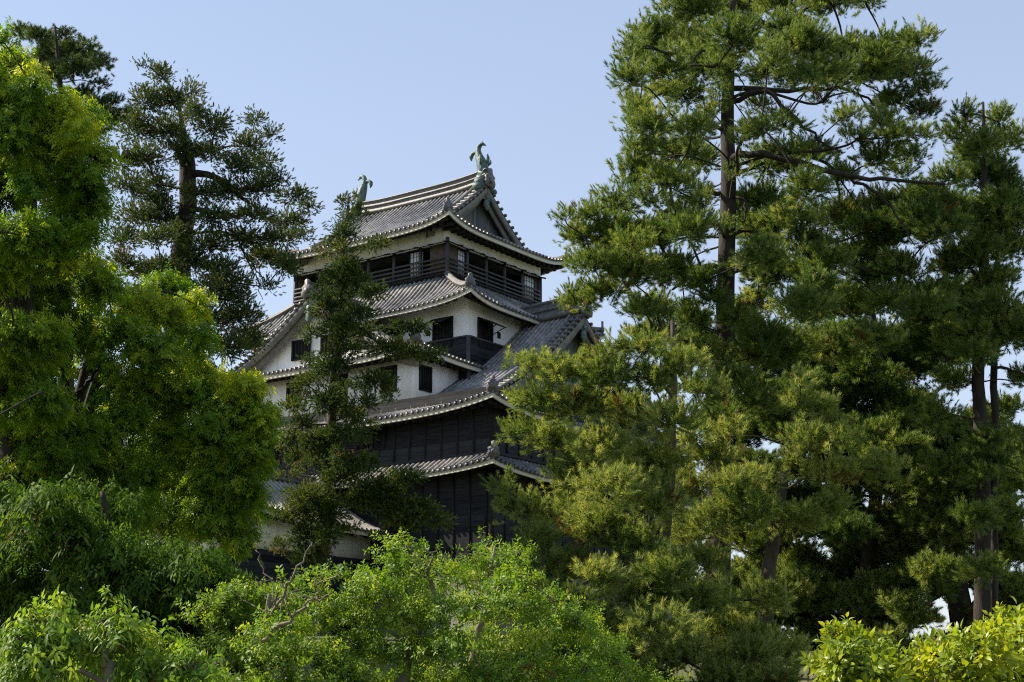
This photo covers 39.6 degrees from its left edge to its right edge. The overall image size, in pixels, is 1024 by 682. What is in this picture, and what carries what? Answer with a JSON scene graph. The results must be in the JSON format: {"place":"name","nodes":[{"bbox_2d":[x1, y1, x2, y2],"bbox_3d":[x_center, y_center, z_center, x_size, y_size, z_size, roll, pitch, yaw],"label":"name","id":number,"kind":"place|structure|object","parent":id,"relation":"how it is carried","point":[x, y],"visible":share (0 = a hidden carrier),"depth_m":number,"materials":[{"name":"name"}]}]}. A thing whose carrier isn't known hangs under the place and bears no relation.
{"place":"outdoors","nodes":[
{"label":"outdoors","id":0,"kind":"place"},
{"bbox_2d":[56,636,912,681],"bbox_3d":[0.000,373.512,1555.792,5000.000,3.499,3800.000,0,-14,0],"label":"ground","id":1,"kind":"structure","parent":0,"point":[688,668],"depth_m":40.57,"materials":[{"name":"green plant"}]},
{"bbox_2d":[0,16,133,542],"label":"broadleaf tree","id":2,"kind":"object","parent":1,"relation":"on","point":[44,135],"visible":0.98,"depth_m":38.41,"materials":[{"name":"green plant"}]},
{"bbox_2d":[6,19,145,392],"bbox_3d":[-19.591,-0.600,60.055,6.741,28.749,5.111,-5,-15,21],"label":"pine tree","id":3,"kind":"object","parent":1,"relation":"on","point":[55,54],"visible":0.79,"depth_m":62.09,"materials":[{"name":"green plant"}]},
{"bbox_2d":[0,585,232,681],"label":"cherry tree","id":4,"kind":"object","parent":1,"relation":"on","point":[44,644],"visible":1,"depth_m":11.66,"materials":[{"name":"green plant"}]},
{"bbox_2d":[0,464,287,681],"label":"cherry tree","id":5,"kind":"object","parent":1,"relation":"on","point":[84,544],"visible":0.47,"depth_m":25.64,"materials":[{"name":"green plant"}]},
{"bbox_2d":[0,246,289,591],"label":"broadleaf tree","id":6,"kind":"object","parent":1,"relation":"on","point":[218,464],"visible":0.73,"depth_m":41.80,"materials":[{"name":"green plant"}]},
{"bbox_2d":[101,52,324,628],"bbox_3d":[-11.061,0.515,51.329,8.534,22.590,5.984,6,-15,-22],"label":"conifer tree","id":7,"kind":"object","parent":1,"relation":"on","point":[185,256],"visible":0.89,"depth_m":52.05,"materials":[{"name":"green plant"}]},
{"bbox_2d":[145,469,386,638],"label":"entrance turret","id":8,"kind":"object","parent":1,"relation":"on","point":[349,548],"visible":0.16,"depth_m":67.71,"materials":[{"name":"tile"}]},
{"bbox_2d":[168,539,374,681],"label":"maple tree","id":9,"kind":"object","parent":1,"relation":"on","point":[241,654],"visible":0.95,"depth_m":24.23,"materials":[{"name":"green plant"}]},
{"bbox_2d":[265,191,459,635],"bbox_3d":[-6.165,3.637,59.533,8.087,20.193,4.815,0,-14,0],"label":"cedar tree","id":10,"kind":"object","parent":1,"relation":"on","point":[381,493],"visible":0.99,"depth_m":59.16,"materials":[{"name":"green plant"}]},
{"bbox_2d":[312,526,492,681],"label":"maple tree","id":11,"kind":"object","parent":1,"relation":"on","point":[357,600],"visible":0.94,"depth_m":25.05,"materials":[{"name":"green plant"}]},
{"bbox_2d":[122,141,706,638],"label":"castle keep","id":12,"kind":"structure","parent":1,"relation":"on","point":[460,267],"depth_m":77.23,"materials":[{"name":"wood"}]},
{"bbox_2d":[272,444,278,460],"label":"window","id":13,"kind":"structure","parent":12,"relation":"in","point":[276,452],"depth_m":76.46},
{"bbox_2d":[301,438,323,456],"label":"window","id":14,"kind":"structure","parent":12,"relation":"in","point":[306,447],"depth_m":75.04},
{"bbox_2d":[356,426,385,451],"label":"wall","id":15,"kind":"structure","parent":12,"relation":"in","point":[381,435],"depth_m":72.40,"materials":[{"name":"black wood"}]},
{"bbox_2d":[387,515,416,531],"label":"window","id":16,"kind":"structure","parent":12,"relation":"in","point":[391,529],"depth_m":70.72,"materials":[{"name":"black wood"}]},
{"bbox_2d":[423,526,692,681],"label":"maple tree","id":17,"kind":"object","parent":1,"relation":"on","point":[567,636],"visible":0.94,"depth_m":25.79,"materials":[{"name":"green plant"}]},
{"bbox_2d":[478,317,811,681],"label":"pine tree","id":18,"kind":"object","parent":1,"relation":"on","point":[581,517],"visible":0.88,"depth_m":32.72,"materials":[{"name":"green plant"}]},
{"bbox_2d":[547,0,980,664],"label":"pine tree","id":19,"kind":"object","parent":1,"relation":"on","point":[767,216],"visible":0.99,"depth_m":40.90,"materials":[{"name":"green plant"}]},
{"bbox_2d":[658,361,914,672],"bbox_3d":[6.723,4.715,35.201,6.927,8.571,3.852,0,-14,0],"label":"pine tree","id":20,"kind":"object","parent":1,"relation":"on","point":[741,501],"visible":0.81,"depth_m":35.15,"materials":[{"name":"green plant"}]},
{"bbox_2d":[699,487,934,649],"bbox_3d":[11.406,7.929,51.506,9.677,9.071,9.330,0,-14,0],"label":"pine tree","id":21,"kind":"object","parent":1,"relation":"on","point":[836,586],"visible":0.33,"depth_m":49.98,"materials":[{"name":"green plant"}]},
{"bbox_2d":[698,279,1003,625],"bbox_3d":[12.597,4.271,51.041,10.928,15.106,11.484,-6,-15,24],"label":"pine tree","id":22,"kind":"object","parent":1,"relation":"on","point":[895,372],"visible":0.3,"depth_m":48.61,"materials":[{"name":"green plant"}]},
{"bbox_2d":[799,596,1023,681],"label":"golden tree","id":23,"kind":"object","parent":1,"relation":"on","point":[846,653],"visible":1,"depth_m":12.29,"materials":[{"name":"plant"}]},
{"bbox_2d":[850,396,1023,649],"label":"pine tree","id":24,"kind":"object","parent":1,"relation":"on","point":[925,534],"visible":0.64,"depth_m":45.84,"materials":[{"name":"green plant"}]},
{"bbox_2d":[887,91,1023,660],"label":"pine tree","id":25,"kind":"object","parent":1,"relation":"on","point":[986,322],"visible":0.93,"depth_m":43.60,"materials":[{"name":"green plant"}]},
{"bbox_2d":[0,0,1023,639],"label":"sky","id":26,"kind":"structure","parent":0,"point":[400,95],"materials":[{"name":"blue"}]}
]}

